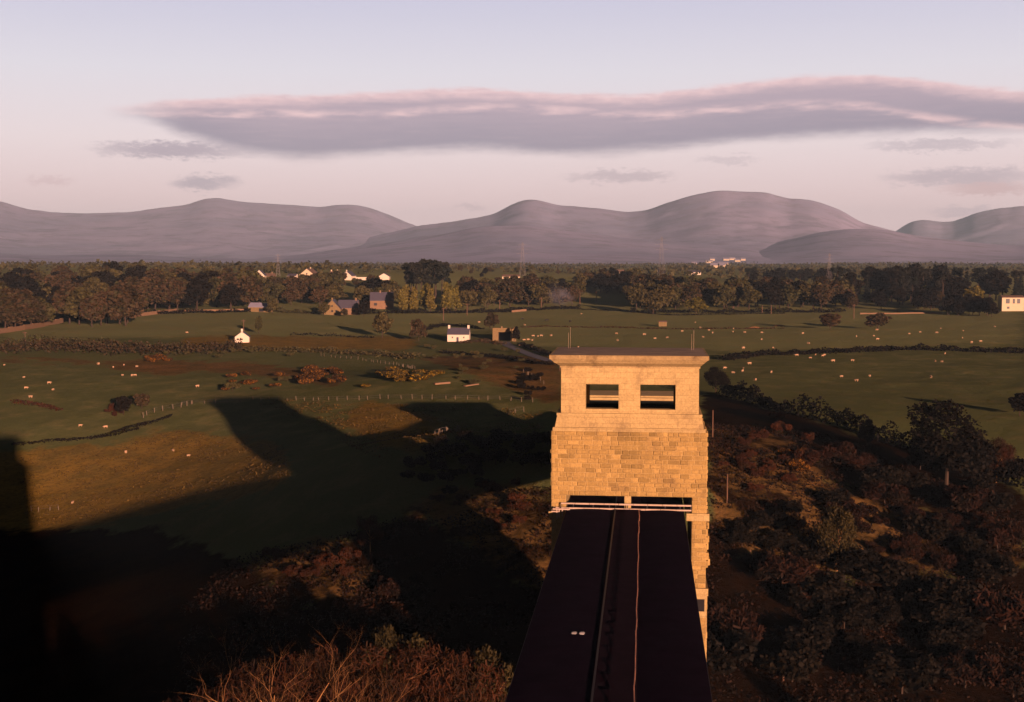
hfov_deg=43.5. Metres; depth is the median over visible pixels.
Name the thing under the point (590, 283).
oak tree
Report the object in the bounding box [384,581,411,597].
bush
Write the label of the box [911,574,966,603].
bush
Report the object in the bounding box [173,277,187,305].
broadleaf tree
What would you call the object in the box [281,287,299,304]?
oak tree
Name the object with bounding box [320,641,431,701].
budding tree
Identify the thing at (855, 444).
bush
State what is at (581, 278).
broadleaf tree
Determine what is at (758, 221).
mountains
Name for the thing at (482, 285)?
oak tree
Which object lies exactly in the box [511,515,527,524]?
bush
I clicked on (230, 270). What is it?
oak tree
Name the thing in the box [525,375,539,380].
bush
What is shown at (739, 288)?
oak tree
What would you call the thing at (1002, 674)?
bush
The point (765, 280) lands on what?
oak tree
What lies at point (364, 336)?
hedge
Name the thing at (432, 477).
bush
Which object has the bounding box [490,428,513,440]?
bush
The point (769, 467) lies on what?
bush
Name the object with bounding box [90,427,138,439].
hedge
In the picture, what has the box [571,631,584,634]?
roof vent
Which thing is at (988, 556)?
bush
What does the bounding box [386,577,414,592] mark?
bush
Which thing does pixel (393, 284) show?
broadleaf tree
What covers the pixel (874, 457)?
bush
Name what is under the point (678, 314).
hedge
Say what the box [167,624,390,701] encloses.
bare tree
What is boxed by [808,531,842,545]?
bush
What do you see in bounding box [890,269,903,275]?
pine tree
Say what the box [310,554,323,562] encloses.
bush
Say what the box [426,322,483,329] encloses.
hedge
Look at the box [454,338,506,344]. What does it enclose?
hedge
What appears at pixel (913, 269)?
evergreen tree
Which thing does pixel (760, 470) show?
bush
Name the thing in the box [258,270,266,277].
house
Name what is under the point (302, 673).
budding tree
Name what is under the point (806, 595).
bush
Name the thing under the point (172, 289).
oak tree
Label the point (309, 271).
house
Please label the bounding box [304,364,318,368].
gorse bush
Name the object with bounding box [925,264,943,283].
evergreen tree
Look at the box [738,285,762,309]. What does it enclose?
broadleaf tree
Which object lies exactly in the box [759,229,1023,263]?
hills
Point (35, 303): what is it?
oak tree
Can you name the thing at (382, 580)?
bush
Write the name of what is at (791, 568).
bush
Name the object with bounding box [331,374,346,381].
gorse bush
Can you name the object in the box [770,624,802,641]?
bush
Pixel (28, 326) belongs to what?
stone wall
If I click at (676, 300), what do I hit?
broadleaf tree
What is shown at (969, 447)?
broadleaf tree
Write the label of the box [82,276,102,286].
broadleaf tree
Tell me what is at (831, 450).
bush
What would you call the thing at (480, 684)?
budding tree
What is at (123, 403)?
evergreen tree
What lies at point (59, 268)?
oak tree
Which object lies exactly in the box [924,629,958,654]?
bush
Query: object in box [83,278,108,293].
broadleaf tree
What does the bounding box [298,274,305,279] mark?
broadleaf tree
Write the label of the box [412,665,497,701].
budding tree
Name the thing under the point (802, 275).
evergreen tree
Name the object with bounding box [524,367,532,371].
bush
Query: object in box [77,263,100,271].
broadleaf tree
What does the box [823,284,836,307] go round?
oak tree
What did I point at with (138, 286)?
oak tree
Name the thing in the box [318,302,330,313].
broadleaf tree
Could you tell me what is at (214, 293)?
broadleaf tree
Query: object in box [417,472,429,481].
bush
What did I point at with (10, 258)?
hills
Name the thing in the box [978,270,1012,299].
broadleaf tree
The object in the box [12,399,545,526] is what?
rough grass
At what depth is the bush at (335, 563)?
210.78 m
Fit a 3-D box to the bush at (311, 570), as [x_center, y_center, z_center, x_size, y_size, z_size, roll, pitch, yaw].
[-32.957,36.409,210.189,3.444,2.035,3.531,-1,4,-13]
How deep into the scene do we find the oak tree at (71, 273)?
1006.59 m
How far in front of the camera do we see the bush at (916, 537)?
212.15 m
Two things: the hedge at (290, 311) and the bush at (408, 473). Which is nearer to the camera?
the bush at (408, 473)
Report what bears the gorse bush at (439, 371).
on the ground at (90, 611)
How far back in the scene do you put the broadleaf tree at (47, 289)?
783.88 m
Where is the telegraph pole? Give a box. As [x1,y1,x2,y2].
[726,474,727,502]
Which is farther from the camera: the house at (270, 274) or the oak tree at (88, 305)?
the house at (270, 274)
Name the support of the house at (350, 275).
on the ground at (90, 611)
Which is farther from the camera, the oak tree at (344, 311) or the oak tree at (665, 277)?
the oak tree at (665, 277)
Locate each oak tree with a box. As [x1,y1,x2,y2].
[0,280,6,285]
[0,288,32,327]
[0,296,26,327]
[3,295,36,326]
[17,295,49,323]
[21,272,43,283]
[42,274,71,287]
[50,265,68,272]
[51,286,75,323]
[58,271,68,275]
[63,269,80,279]
[78,296,103,326]
[92,290,109,324]
[105,284,148,325]
[107,286,143,323]
[111,275,150,295]
[133,393,150,408]
[139,276,169,309]
[145,268,163,277]
[157,274,166,278]
[158,280,193,309]
[169,268,191,273]
[188,273,198,278]
[216,275,238,307]
[217,272,231,280]
[222,267,238,275]
[236,275,263,303]
[237,266,260,275]
[270,277,286,285]
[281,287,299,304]
[284,277,302,287]
[295,284,310,302]
[300,277,315,287]
[308,285,328,304]
[340,308,347,316]
[409,319,427,340]
[453,275,474,287]
[459,281,468,287]
[470,283,483,305]
[475,283,496,306]
[484,312,499,327]
[495,281,524,306]
[509,275,523,282]
[521,281,533,305]
[523,273,538,279]
[526,278,539,302]
[551,286,564,304]
[562,285,583,304]
[583,272,592,286]
[586,272,596,288]
[630,274,649,284]
[646,274,657,282]
[655,276,674,283]
[658,274,673,279]
[669,282,682,307]
[680,285,702,302]
[701,277,719,284]
[701,285,713,304]
[728,283,742,307]
[761,277,771,282]
[782,279,793,285]
[810,284,832,307]
[819,313,841,328]
[822,280,845,305]
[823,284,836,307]
[845,296,857,306]
[864,312,891,328]
[937,291,944,301]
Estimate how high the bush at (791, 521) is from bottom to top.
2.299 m
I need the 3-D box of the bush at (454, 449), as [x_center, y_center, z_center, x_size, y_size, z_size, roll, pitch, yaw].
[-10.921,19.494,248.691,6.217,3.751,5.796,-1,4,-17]
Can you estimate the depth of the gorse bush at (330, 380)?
391.97 m
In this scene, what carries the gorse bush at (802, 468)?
on the ground at (90, 611)
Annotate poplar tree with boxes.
[398,286,407,309]
[404,285,410,308]
[409,287,418,312]
[419,283,428,310]
[425,284,436,311]
[440,282,451,308]
[448,285,455,308]
[452,285,462,310]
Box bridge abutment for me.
[590,390,672,400]
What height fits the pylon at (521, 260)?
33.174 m
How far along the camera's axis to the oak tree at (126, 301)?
655.40 m
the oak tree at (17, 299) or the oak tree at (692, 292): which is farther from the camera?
the oak tree at (692, 292)
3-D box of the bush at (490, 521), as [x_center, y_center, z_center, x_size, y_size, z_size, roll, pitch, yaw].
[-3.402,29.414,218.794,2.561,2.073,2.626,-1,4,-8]
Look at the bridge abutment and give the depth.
227.53 m
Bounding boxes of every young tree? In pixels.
[357,624,429,697]
[460,644,515,701]
[812,503,858,570]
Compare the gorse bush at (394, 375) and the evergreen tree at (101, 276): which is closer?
the gorse bush at (394, 375)
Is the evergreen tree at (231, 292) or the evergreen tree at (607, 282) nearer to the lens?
the evergreen tree at (231, 292)
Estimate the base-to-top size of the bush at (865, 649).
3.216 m
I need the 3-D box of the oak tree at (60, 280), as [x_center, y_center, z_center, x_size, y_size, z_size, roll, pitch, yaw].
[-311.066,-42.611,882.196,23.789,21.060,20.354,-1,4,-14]
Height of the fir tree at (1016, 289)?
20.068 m
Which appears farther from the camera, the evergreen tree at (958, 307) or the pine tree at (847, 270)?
the pine tree at (847, 270)
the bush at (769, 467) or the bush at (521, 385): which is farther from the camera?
the bush at (521, 385)
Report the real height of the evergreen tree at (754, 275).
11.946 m
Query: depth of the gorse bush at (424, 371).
389.00 m
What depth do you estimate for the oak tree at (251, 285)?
808.73 m
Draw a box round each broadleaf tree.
[23,263,45,277]
[35,296,56,322]
[41,286,51,301]
[62,287,92,324]
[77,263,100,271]
[77,266,103,276]
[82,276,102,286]
[83,267,111,276]
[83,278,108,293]
[107,268,123,277]
[128,262,141,267]
[144,282,155,306]
[153,267,167,273]
[159,272,177,277]
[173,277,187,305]
[186,282,210,304]
[202,267,219,274]
[208,276,226,306]
[236,269,259,279]
[247,275,265,300]
[254,316,262,329]
[257,285,269,302]
[263,281,282,295]
[266,275,275,281]
[266,298,277,313]
[269,284,284,303]
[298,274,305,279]
[310,281,325,303]
[312,272,329,283]
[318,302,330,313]
[324,281,348,299]
[325,272,333,281]
[330,270,344,283]
[353,285,372,301]
[369,287,383,297]
[371,312,393,337]
[381,280,401,297]
[383,287,398,298]
[458,290,478,309]
[477,286,498,307]
[479,278,492,282]
[488,280,500,285]
[529,282,553,303]
[539,275,558,288]
[567,281,585,299]
[572,272,589,285]
[621,283,647,308]
[627,268,641,274]
[641,290,666,313]
[647,280,655,285]
[652,284,662,291]
[655,284,676,309]
[669,286,686,309]
[683,276,703,283]
[684,296,708,313]
[703,366,730,392]
[706,281,725,306]
[711,284,736,308]
[726,279,750,306]
[738,278,747,282]
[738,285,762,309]
[749,280,767,305]
[780,284,801,307]
[797,282,821,307]
[838,279,854,292]
[857,419,876,446]
[905,399,1000,487]
[962,285,984,297]
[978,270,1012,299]
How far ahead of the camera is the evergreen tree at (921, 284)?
935.26 m
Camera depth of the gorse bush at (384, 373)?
385.00 m
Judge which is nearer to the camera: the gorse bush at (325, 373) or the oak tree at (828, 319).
the gorse bush at (325, 373)
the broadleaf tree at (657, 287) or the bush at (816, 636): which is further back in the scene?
the broadleaf tree at (657, 287)
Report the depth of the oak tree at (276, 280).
956.38 m
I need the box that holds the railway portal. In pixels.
[493,328,515,340]
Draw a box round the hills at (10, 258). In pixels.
[0,254,267,263]
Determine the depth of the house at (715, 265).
2680.14 m
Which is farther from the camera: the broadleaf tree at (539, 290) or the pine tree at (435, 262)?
the pine tree at (435, 262)
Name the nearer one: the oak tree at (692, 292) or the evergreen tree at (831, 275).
the oak tree at (692, 292)
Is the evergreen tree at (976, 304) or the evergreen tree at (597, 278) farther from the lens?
the evergreen tree at (597, 278)
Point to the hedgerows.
(272, 266)
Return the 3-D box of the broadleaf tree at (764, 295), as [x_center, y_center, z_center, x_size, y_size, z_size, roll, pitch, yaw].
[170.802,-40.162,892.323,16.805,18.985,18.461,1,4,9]
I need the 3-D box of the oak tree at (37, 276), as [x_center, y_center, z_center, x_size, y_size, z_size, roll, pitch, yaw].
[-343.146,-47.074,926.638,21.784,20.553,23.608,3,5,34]
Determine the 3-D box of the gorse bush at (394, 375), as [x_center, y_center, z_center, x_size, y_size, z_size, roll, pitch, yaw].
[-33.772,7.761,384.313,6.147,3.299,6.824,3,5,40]
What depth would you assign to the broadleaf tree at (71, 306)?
665.93 m
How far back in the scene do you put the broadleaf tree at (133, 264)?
1056.09 m
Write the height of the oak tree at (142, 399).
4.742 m
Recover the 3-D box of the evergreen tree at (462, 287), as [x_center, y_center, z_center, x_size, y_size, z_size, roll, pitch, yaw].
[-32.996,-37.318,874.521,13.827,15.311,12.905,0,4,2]
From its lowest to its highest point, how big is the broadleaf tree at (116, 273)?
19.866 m
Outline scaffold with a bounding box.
[551,507,569,518]
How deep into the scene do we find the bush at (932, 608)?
183.22 m
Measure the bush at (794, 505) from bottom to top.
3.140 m
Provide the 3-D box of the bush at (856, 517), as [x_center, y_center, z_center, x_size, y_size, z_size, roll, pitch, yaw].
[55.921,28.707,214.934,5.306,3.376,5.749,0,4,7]
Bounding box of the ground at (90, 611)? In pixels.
[0,263,1023,701]
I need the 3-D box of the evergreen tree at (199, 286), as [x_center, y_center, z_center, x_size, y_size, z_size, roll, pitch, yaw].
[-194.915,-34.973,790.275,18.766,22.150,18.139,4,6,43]
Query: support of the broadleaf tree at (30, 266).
on the ground at (90, 611)
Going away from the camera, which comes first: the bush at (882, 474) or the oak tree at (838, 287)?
the bush at (882, 474)
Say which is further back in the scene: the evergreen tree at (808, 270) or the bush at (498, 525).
the evergreen tree at (808, 270)
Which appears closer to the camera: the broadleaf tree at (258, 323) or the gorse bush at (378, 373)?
the gorse bush at (378, 373)
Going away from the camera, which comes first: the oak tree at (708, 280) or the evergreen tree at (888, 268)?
the oak tree at (708, 280)
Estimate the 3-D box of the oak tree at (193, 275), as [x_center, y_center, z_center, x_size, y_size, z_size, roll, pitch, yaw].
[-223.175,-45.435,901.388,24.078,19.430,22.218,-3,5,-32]
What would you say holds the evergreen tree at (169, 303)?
on the ground at (90, 611)
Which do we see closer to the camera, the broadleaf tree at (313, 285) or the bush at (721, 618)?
the bush at (721, 618)
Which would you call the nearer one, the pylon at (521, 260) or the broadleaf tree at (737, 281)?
the broadleaf tree at (737, 281)
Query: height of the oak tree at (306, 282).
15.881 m
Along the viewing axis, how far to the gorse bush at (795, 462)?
236.38 m
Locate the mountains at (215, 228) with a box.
[0,198,415,258]
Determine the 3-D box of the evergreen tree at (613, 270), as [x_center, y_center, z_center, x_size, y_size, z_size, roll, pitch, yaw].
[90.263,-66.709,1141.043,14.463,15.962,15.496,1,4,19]
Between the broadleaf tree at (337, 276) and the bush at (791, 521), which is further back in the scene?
the broadleaf tree at (337, 276)
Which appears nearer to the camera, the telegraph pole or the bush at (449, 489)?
the telegraph pole
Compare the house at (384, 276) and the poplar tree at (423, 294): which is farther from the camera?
the house at (384, 276)
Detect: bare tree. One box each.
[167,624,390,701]
[231,618,437,701]
[327,658,431,701]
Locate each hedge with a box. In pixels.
[0,336,245,355]
[10,399,62,410]
[11,414,171,445]
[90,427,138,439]
[144,308,250,313]
[228,344,430,359]
[274,306,323,313]
[290,332,373,337]
[358,308,396,314]
[393,304,580,313]
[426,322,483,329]
[438,350,556,364]
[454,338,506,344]
[516,342,551,355]
[520,325,784,329]
[572,308,784,315]
[630,307,845,312]
[716,380,1023,489]
[718,343,1023,360]
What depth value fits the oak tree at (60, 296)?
675.05 m
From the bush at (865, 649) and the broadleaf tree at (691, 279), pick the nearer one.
the bush at (865, 649)
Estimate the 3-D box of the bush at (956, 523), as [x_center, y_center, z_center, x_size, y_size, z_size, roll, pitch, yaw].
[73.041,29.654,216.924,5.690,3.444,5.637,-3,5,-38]
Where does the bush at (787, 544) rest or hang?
on the ground at (90, 611)
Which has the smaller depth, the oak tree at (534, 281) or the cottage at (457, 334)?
the cottage at (457, 334)
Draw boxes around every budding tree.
[163,696,189,701]
[190,659,299,701]
[274,644,360,701]
[293,667,381,701]
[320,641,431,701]
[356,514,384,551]
[367,673,431,701]
[376,643,472,701]
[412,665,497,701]
[418,645,507,701]
[983,437,1017,482]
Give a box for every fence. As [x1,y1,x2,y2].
[187,395,532,403]
[331,354,412,368]
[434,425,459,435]
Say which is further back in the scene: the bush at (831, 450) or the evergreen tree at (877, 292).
the evergreen tree at (877, 292)
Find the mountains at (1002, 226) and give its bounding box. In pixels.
[896,206,1023,245]
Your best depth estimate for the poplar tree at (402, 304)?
797.48 m
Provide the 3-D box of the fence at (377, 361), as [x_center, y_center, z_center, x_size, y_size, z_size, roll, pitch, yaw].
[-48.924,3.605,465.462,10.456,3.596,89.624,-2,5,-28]
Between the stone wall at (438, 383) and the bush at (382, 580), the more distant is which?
the stone wall at (438, 383)
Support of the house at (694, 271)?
on the ground at (90, 611)
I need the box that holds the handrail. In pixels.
[554,502,690,510]
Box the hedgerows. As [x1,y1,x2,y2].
[0,259,1023,279]
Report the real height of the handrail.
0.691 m
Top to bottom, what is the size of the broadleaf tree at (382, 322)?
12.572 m
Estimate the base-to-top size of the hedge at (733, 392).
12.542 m
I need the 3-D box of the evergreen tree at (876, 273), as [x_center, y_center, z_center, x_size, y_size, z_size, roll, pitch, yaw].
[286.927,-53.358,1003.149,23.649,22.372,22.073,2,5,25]
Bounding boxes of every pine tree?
[401,262,413,290]
[403,264,412,290]
[404,269,415,286]
[407,263,423,297]
[413,268,430,290]
[419,258,432,274]
[422,263,435,287]
[426,263,444,302]
[428,260,443,298]
[438,261,449,293]
[440,266,451,283]
[829,266,844,280]
[842,268,851,273]
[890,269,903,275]
[905,277,918,303]
[934,269,950,293]
[951,267,963,277]
[970,267,985,285]
[1011,270,1023,281]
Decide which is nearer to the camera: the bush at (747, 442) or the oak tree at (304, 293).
the bush at (747, 442)
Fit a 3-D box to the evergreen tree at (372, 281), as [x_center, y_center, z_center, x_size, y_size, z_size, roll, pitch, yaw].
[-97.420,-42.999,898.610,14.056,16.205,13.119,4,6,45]
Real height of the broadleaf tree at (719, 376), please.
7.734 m
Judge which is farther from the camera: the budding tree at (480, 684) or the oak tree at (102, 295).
the oak tree at (102, 295)
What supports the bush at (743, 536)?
on the ground at (90, 611)
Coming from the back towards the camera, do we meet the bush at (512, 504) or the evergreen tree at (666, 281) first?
the evergreen tree at (666, 281)
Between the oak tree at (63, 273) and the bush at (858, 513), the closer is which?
the bush at (858, 513)
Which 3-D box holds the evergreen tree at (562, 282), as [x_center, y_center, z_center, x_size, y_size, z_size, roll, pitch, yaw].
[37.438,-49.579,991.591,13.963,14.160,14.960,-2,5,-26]
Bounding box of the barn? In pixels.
[248,302,271,311]
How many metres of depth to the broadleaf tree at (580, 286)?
933.14 m
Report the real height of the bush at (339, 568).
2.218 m
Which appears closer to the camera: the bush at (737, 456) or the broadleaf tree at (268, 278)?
the bush at (737, 456)
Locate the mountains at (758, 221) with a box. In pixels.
[358,191,899,250]
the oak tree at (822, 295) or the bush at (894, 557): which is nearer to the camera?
the bush at (894, 557)
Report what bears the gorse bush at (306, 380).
on the ground at (90, 611)
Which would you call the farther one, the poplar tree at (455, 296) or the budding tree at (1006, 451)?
the poplar tree at (455, 296)
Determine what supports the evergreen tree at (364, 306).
on the ground at (90, 611)
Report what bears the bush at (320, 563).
on the ground at (90, 611)
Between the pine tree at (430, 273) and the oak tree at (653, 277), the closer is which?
the pine tree at (430, 273)
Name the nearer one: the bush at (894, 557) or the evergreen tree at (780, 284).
the bush at (894, 557)
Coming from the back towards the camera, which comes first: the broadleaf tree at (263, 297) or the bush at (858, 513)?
the broadleaf tree at (263, 297)
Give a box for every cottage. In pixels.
[235,329,250,342]
[447,325,470,341]
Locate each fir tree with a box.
[862,275,871,301]
[924,266,932,289]
[964,268,971,289]
[1010,275,1021,294]
[1018,272,1023,295]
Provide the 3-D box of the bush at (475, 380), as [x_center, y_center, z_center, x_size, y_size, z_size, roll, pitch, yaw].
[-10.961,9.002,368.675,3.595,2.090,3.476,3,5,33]
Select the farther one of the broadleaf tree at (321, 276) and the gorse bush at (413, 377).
the broadleaf tree at (321, 276)
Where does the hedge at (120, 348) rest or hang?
on the ground at (90, 611)
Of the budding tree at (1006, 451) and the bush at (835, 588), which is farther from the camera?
the budding tree at (1006, 451)
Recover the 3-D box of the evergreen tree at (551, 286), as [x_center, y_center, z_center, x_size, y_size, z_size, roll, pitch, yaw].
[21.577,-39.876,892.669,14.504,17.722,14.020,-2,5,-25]
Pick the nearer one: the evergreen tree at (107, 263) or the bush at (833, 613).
the bush at (833, 613)
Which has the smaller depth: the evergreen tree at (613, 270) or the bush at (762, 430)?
the bush at (762, 430)
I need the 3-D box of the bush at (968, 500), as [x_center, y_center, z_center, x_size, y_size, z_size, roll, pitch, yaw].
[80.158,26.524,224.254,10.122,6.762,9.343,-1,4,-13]
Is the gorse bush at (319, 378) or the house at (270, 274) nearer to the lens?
the gorse bush at (319, 378)
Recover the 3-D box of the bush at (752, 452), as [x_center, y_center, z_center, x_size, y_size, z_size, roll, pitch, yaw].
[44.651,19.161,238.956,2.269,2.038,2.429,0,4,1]
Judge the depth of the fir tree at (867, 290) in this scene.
929.27 m
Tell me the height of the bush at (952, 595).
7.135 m
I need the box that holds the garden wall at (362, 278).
[354,277,381,279]
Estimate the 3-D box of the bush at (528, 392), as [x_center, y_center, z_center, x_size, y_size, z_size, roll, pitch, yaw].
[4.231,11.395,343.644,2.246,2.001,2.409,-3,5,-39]
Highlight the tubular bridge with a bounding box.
[505,495,711,701]
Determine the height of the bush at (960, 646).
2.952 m
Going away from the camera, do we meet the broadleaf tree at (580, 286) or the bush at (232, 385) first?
the bush at (232, 385)
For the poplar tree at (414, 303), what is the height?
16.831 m
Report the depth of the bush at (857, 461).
243.03 m
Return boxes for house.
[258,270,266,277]
[265,272,275,276]
[299,267,316,276]
[324,298,341,314]
[338,298,359,314]
[344,270,355,279]
[370,290,393,308]
[379,273,389,279]
[686,270,700,274]
[710,263,724,267]
[998,295,1023,310]
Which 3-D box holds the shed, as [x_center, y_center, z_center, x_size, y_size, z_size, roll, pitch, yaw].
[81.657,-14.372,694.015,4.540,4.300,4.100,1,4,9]
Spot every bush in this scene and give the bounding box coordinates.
[145,357,158,360]
[224,382,239,391]
[225,373,236,376]
[240,371,250,374]
[243,379,258,384]
[268,382,281,386]
[273,371,285,375]
[281,564,302,575]
[294,373,310,380]
[298,375,315,383]
[301,367,311,371]
[301,566,320,576]
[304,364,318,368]
[306,375,321,381]
[308,373,324,380]
[309,368,321,372]
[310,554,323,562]
[312,555,335,568]
[316,371,329,375]
[317,552,332,558]
[319,367,335,373]
[327,376,336,382]
[327,556,345,568]
[329,368,343,374]
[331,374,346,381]
[336,564,354,571]
[338,546,361,559]
[338,568,351,576]
[373,582,405,596]
[374,371,385,376]
[375,580,405,595]
[376,584,391,596]
[377,575,392,583]
[380,371,403,379]
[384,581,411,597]
[385,366,399,369]
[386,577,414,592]
[388,372,408,378]
[393,369,409,373]
[394,376,406,381]
[399,469,416,478]
[402,456,427,468]
[408,373,428,380]
[412,369,429,373]
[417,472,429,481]
[418,474,435,480]
[426,372,436,376]
[430,370,444,374]
[433,434,449,443]
[436,468,458,482]
[439,441,469,455]
[441,485,458,493]
[455,430,473,440]
[458,366,467,370]
[468,378,480,383]
[478,365,487,369]
[485,517,498,526]
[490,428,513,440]
[490,509,501,514]
[492,522,506,529]
[507,492,526,501]
[507,500,532,511]
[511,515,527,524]
[517,382,526,387]
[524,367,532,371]
[524,390,532,394]
[524,395,531,399]
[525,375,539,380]
[536,386,545,390]
[706,629,758,675]
[707,601,765,642]
[718,461,729,465]
[719,531,747,544]
[732,529,754,543]
[734,454,744,461]
[737,457,752,468]
[739,452,752,457]
[740,436,751,446]
[745,461,756,469]
[746,449,757,456]
[746,482,764,490]
[748,433,761,438]
[750,467,764,477]
[751,429,766,437]
[754,551,818,585]
[755,533,774,546]
[756,430,769,440]
[759,639,823,682]
[762,463,775,471]
[770,421,792,430]
[770,616,836,652]
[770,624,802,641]
[777,540,791,549]
[778,448,790,453]
[780,474,797,482]
[782,500,803,512]
[783,585,828,611]
[784,458,803,466]
[784,516,806,527]
[789,542,831,562]
[791,447,821,462]
[791,465,809,471]
[795,571,846,598]
[795,585,826,606]
[800,431,814,441]
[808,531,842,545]
[813,568,842,583]
[816,441,856,461]
[816,487,852,503]
[818,600,872,633]
[825,501,841,511]
[828,539,879,573]
[833,513,862,524]
[836,520,870,532]
[839,498,854,504]
[840,440,860,448]
[841,454,870,465]
[843,501,879,515]
[846,509,868,517]
[853,447,862,455]
[857,463,902,485]
[857,557,917,586]
[858,480,909,504]
[858,640,885,657]
[862,451,879,462]
[863,644,945,697]
[864,448,874,453]
[864,540,876,548]
[873,515,890,525]
[880,553,901,561]
[887,536,915,549]
[890,537,921,548]
[895,547,925,559]
[897,469,929,488]
[902,505,925,516]
[903,511,952,540]
[907,534,922,541]
[907,595,969,626]
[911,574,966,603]
[922,529,948,541]
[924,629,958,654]
[928,516,962,530]
[928,553,958,568]
[929,617,986,641]
[930,578,985,613]
[936,646,999,687]
[938,485,1000,513]
[940,637,971,656]
[943,512,963,519]
[953,531,991,556]
[966,558,1019,584]
[966,587,1023,629]
[968,511,993,523]
[971,517,1023,550]
[974,487,1016,514]
[974,548,1009,566]
[983,661,1023,696]
[990,456,1023,480]
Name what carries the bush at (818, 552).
on the ground at (90, 611)
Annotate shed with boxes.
[659,320,666,325]
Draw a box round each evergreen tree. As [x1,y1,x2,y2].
[0,271,21,286]
[9,267,34,273]
[13,269,28,275]
[13,276,40,289]
[29,288,46,299]
[46,286,60,314]
[74,278,85,282]
[84,271,110,282]
[102,261,123,267]
[103,270,116,282]
[107,263,122,271]
[113,273,126,281]
[114,396,131,414]
[116,272,144,281]
[124,265,148,273]
[158,291,179,308]
[177,272,191,282]
[181,277,213,308]
[198,271,220,301]
[218,283,243,308]
[358,300,369,315]
[364,284,381,300]
[368,278,377,286]
[377,280,390,285]
[457,285,470,306]
[464,279,484,289]
[511,326,519,339]
[541,281,554,305]
[556,278,567,288]
[592,273,605,292]
[598,276,614,292]
[608,267,619,273]
[612,274,628,291]
[624,271,631,277]
[634,282,653,307]
[656,279,672,284]
[674,276,684,282]
[747,270,758,279]
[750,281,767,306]
[764,285,784,307]
[766,281,785,307]
[767,270,775,276]
[772,268,785,278]
[789,269,799,279]
[793,280,807,307]
[796,269,805,280]
[805,268,812,278]
[818,270,829,277]
[828,271,834,279]
[840,272,865,295]
[841,291,858,308]
[860,266,876,292]
[863,269,885,290]
[870,290,883,305]
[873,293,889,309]
[874,268,899,296]
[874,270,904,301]
[882,265,904,270]
[904,263,922,276]
[905,271,925,301]
[906,266,922,277]
[911,295,925,306]
[920,291,940,309]
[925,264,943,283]
[929,270,954,292]
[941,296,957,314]
[946,276,971,294]
[951,302,964,313]
[963,300,974,312]
[972,298,985,315]
[976,274,999,296]
[980,299,993,315]
[983,301,999,316]
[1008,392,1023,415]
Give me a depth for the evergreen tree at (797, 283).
873.72 m
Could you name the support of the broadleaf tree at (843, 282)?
on the ground at (90, 611)
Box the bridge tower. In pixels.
[549,327,709,661]
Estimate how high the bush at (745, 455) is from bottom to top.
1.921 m
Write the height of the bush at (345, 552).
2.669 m
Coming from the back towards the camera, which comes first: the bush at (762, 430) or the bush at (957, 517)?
the bush at (762, 430)
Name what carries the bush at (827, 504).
on the ground at (90, 611)
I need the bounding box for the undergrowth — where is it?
[176,422,1023,701]
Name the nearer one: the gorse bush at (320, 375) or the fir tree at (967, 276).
the gorse bush at (320, 375)
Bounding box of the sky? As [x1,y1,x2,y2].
[0,0,1023,230]
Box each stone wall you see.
[0,318,62,333]
[136,308,176,316]
[181,309,243,311]
[434,381,449,384]
[511,309,525,311]
[860,312,941,313]
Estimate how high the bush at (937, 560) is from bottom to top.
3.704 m
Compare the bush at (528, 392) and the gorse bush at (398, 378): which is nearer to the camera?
the bush at (528, 392)
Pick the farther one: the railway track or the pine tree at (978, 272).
the pine tree at (978, 272)
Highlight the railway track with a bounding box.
[501,341,551,360]
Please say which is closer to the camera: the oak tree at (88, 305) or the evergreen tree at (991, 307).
the oak tree at (88, 305)
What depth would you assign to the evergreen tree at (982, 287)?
963.59 m
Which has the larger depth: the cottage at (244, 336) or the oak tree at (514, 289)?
the oak tree at (514, 289)
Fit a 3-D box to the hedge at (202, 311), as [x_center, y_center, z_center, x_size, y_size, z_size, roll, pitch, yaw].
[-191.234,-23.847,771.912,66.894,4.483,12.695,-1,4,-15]
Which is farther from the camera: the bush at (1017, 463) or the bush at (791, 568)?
the bush at (1017, 463)
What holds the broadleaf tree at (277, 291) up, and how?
on the ground at (90, 611)
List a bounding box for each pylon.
[517,243,527,276]
[655,237,667,274]
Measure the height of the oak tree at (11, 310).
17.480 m
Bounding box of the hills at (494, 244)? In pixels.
[256,225,792,264]
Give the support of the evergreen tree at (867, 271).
on the ground at (90, 611)
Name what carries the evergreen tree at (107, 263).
on the ground at (90, 611)
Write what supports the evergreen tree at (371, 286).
on the ground at (90, 611)
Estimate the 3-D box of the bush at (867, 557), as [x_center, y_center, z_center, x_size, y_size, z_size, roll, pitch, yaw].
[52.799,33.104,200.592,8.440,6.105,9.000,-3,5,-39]
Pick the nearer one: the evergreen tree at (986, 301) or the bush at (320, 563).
the bush at (320, 563)
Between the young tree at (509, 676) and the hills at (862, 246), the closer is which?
the young tree at (509, 676)
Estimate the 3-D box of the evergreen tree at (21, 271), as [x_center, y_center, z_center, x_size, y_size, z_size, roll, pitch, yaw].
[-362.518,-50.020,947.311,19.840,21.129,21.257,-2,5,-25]
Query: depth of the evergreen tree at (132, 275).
854.03 m
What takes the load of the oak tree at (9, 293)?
on the ground at (90, 611)
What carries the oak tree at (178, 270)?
on the ground at (90, 611)
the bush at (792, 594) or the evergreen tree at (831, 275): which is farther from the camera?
the evergreen tree at (831, 275)

